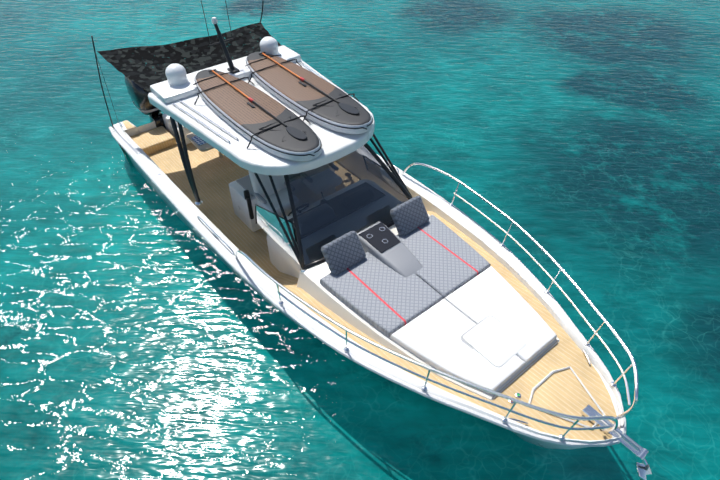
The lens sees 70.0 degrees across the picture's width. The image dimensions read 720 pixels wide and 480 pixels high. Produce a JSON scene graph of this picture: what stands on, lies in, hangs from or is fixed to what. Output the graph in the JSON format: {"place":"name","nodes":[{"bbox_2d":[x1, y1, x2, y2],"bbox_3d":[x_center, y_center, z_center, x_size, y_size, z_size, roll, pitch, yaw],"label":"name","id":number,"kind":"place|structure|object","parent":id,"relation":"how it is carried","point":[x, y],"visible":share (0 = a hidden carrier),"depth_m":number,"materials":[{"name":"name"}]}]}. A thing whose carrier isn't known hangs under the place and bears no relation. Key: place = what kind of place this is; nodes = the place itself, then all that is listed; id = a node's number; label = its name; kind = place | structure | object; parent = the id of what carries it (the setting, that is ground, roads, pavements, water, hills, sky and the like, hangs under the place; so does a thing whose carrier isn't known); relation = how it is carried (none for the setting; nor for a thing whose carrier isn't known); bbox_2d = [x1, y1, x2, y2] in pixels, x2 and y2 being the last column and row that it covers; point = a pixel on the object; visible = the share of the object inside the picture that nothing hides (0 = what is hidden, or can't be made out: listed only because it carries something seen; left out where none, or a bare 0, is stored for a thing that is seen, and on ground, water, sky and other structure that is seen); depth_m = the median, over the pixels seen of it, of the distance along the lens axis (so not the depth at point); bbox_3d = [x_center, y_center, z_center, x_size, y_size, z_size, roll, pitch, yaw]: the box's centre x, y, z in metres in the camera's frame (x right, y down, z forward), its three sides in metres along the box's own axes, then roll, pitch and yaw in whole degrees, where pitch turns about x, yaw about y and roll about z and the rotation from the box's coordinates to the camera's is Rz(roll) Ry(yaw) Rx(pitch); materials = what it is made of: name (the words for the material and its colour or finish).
{"place":"outdoors","nodes":[
{"label":"outdoors","id":0,"kind":"place"},
{"bbox_2d":[148,45,374,174],"bbox_3d":[-1.542,-2.335,9.055,3.100,0.330,3.750,-29,50,-27],"label":"hardtop","id":1,"kind":"object","parent":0,"point":[203,120],"visible":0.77,"depth_m":8.45,"materials":[{"name":"white plastic"}]},
{"bbox_2d":[201,0,239,73],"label":"mast","id":2,"kind":"object","parent":1,"relation":"on","point":[232,68],"visible":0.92,"depth_m":9.53,"materials":[{"name":"black metal"}]},
{"bbox_2d":[165,37,278,85],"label":"radar domes","id":3,"kind":"structure","parent":1,"relation":"on","point":[176,74],"depth_m":9.27,"materials":[{"name":"white plastic"}]},
{"bbox_2d":[193,69,321,160],"bbox_3d":[-1.832,-2.216,8.677,1.219,0.240,3.649,-29,50,-28],"label":"paddleboard","id":4,"kind":"object","parent":1,"relation":"on","point":[260,118],"visible":1,"depth_m":8.38,"materials":[{"name":"brown plastic"}]},
{"bbox_2d":[245,52,372,133],"bbox_3d":[-1.027,-2.741,9.240,1.219,0.240,3.649,-29,50,-27],"label":"paddleboard","id":5,"kind":"object","parent":1,"relation":"on","point":[311,96],"visible":0.96,"depth_m":8.95,"materials":[{"name":"brown"}]},
{"bbox_2d":[0,0,719,479],"bbox_3d":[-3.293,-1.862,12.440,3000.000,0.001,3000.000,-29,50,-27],"label":"sea","id":6,"kind":"structure","parent":0,"point":[146,332],"depth_m":10.48,"materials":[{"name":"liquid"}]},
{"bbox_2d":[114,121,623,448],"bbox_3d":[-0.590,0.018,9.647,3.922,2.160,11.170,-29,50,-27],"label":"hull","id":7,"kind":"object","parent":6,"relation":"on","point":[474,232],"visible":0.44,"depth_m":7.98,"materials":[{"name":"white plastic"}]},
{"bbox_2d":[112,120,135,162],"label":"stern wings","id":8,"kind":"object","parent":7,"relation":"attached to","point":[127,125],"visible":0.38,"depth_m":12.01},
{"bbox_2d":[91,0,263,127],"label":"net poles","id":9,"kind":"object","parent":8,"relation":"on","point":[96,58],"visible":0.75,"depth_m":11.15,"materials":[{"name":"grey metal"}]},
{"bbox_2d":[96,22,281,91],"bbox_3d":[-3.347,-3.900,10.674,3.400,0.250,2.180,-29,50,-27],"label":"awning","id":10,"kind":"object","parent":9,"relation":"attached to","point":[197,54],"visible":0.69,"depth_m":10.63,"materials":[{"name":"black fabric"}]},
{"bbox_2d":[124,61,217,128],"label":"outboard engines","id":11,"kind":"object","parent":7,"relation":"attached to","point":[140,99],"visible":0.27,"depth_m":11.99,"materials":[{"name":"black"}]},
{"bbox_2d":[169,116,412,272],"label":"roof support struts","id":12,"kind":"object","parent":7,"relation":"on","point":[183,151],"visible":0.44,"depth_m":8.94,"materials":[{"name":"black metal"}]},
{"bbox_2d":[109,126,625,446],"bbox_3d":[-0.782,-0.596,9.397,4.003,0.869,11.880,-29,50,-27],"label":"rub rail","id":13,"kind":"object","parent":7,"relation":"attached to","point":[417,390],"visible":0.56,"depth_m":6.67,"materials":[{"name":"white plastic"}]},
{"bbox_2d":[148,136,616,439],"bbox_3d":[-0.590,-0.355,9.299,3.419,0.980,11.170,-29,50,-27],"label":"teak deck","id":14,"kind":"object","parent":7,"relation":"on","point":[561,391],"visible":0.23,"depth_m":7.08,"materials":[{"name":"beige wood"}]},
{"bbox_2d":[131,113,190,154],"bbox_3d":[-3.338,-2.612,11.823,3.295,0.880,2.450,-29,50,-27],"label":"stern bench","id":15,"kind":"object","parent":14,"relation":"on","point":[154,140],"visible":0.12,"depth_m":11.90,"materials":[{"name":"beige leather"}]},
{"bbox_2d":[186,132,222,158],"bbox_3d":[-3.140,-2.092,11.426,1.100,0.620,0.840,-29,50,-27],"label":"cockpit table","id":16,"kind":"object","parent":14,"relation":"on","point":[199,143],"visible":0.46,"depth_m":10.98,"materials":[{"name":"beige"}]},
{"bbox_2d":[229,171,291,231],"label":"helm seats","id":17,"kind":"object","parent":14,"relation":"on","point":[249,182],"visible":0.46,"depth_m":9.43,"materials":[{"name":"white leather"}]},
{"bbox_2d":[243,190,253,218],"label":"hanging fins","id":18,"kind":"object","parent":17,"relation":"hanging from","point":[248,200],"visible":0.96,"depth_m":9.30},
{"bbox_2d":[266,211,300,277],"bbox_3d":[-0.328,-0.174,9.027,2.300,1.186,1.500,-29,50,-27],"label":"helm console","id":19,"kind":"object","parent":14,"relation":"on","point":[282,260],"visible":0.06,"depth_m":8.68,"materials":[{"name":"grey plastic"}]},
{"bbox_2d":[119,122,590,423],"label":"mooring cleats","id":20,"kind":"object","parent":14,"relation":"on","point":[587,360],"visible":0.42,"depth_m":6.59,"materials":[{"name":"silver metal"}]},
{"bbox_2d":[296,213,559,400],"bbox_3d":[1.103,0.892,7.613,2.700,0.390,3.340,-29,50,-27],"label":"cabin trunk","id":21,"kind":"object","parent":14,"relation":"on","point":[308,282],"visible":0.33,"depth_m":7.29,"materials":[{"name":"white plastic"}]},
{"bbox_2d":[255,143,411,268],"bbox_3d":[-0.349,-0.819,8.461,2.468,1.162,1.554,-29,50,-27],"label":"windshield","id":22,"kind":"object","parent":21,"relation":"on","point":[361,188],"visible":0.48,"depth_m":8.26,"materials":[{"name":"black"}]},
{"bbox_2d":[357,222,422,276],"bbox_3d":[0.485,0.191,8.000,0.540,0.314,1.140,-29,50,-27],"label":"cup holder console","id":23,"kind":"object","parent":21,"relation":"on","point":[382,242],"visible":0.9,"depth_m":7.92,"materials":[{"name":"fiberglass"},{"name":"black plastic"},{"name":"stainless steel"}]},
{"bbox_2d":[320,214,556,394],"bbox_3d":[1.214,0.846,7.384,2.358,0.157,2.850,-29,50,-27],"label":"sunpad","id":24,"kind":"object","parent":21,"relation":"on","point":[432,335],"depth_m":7.27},
{"bbox_2d":[321,231,365,273],"bbox_3d":[-0.235,0.186,7.733,0.620,0.460,0.110,-29,12,-27],"label":"backrest","id":25,"kind":"object","parent":24,"relation":"on","point":[343,252],"visible":0.98,"depth_m":7.67,"materials":[{"name":"grey fabric"}]},
{"bbox_2d":[390,196,428,234],"bbox_3d":[0.820,-0.399,8.360,0.620,0.460,0.110,-29,12,-27],"label":"backrest","id":26,"kind":"object","parent":24,"relation":"on","point":[409,215],"visible":1,"depth_m":8.29,"materials":[{"name":"grey fabric"}]},
{"bbox_2d":[461,316,525,366],"bbox_3d":[1.770,1.375,6.813,0.650,0.160,0.690,-29,50,-27],"label":"deck hatch","id":27,"kind":"object","parent":24,"relation":"on","point":[494,341],"visible":0.77,"depth_m":6.75,"materials":[{"name":"white plastic"}]},
{"bbox_2d":[197,155,638,440],"bbox_3d":[0.709,0.288,7.714,3.789,0.947,6.910,-29,50,-27],"label":"bow rail","id":28,"kind":"object","parent":7,"relation":"on","point":[607,428],"visible":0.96,"depth_m":6.25,"materials":[{"name":"silver metal"}]},
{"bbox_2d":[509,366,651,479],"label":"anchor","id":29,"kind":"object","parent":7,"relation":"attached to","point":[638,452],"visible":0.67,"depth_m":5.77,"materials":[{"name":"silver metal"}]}
]}

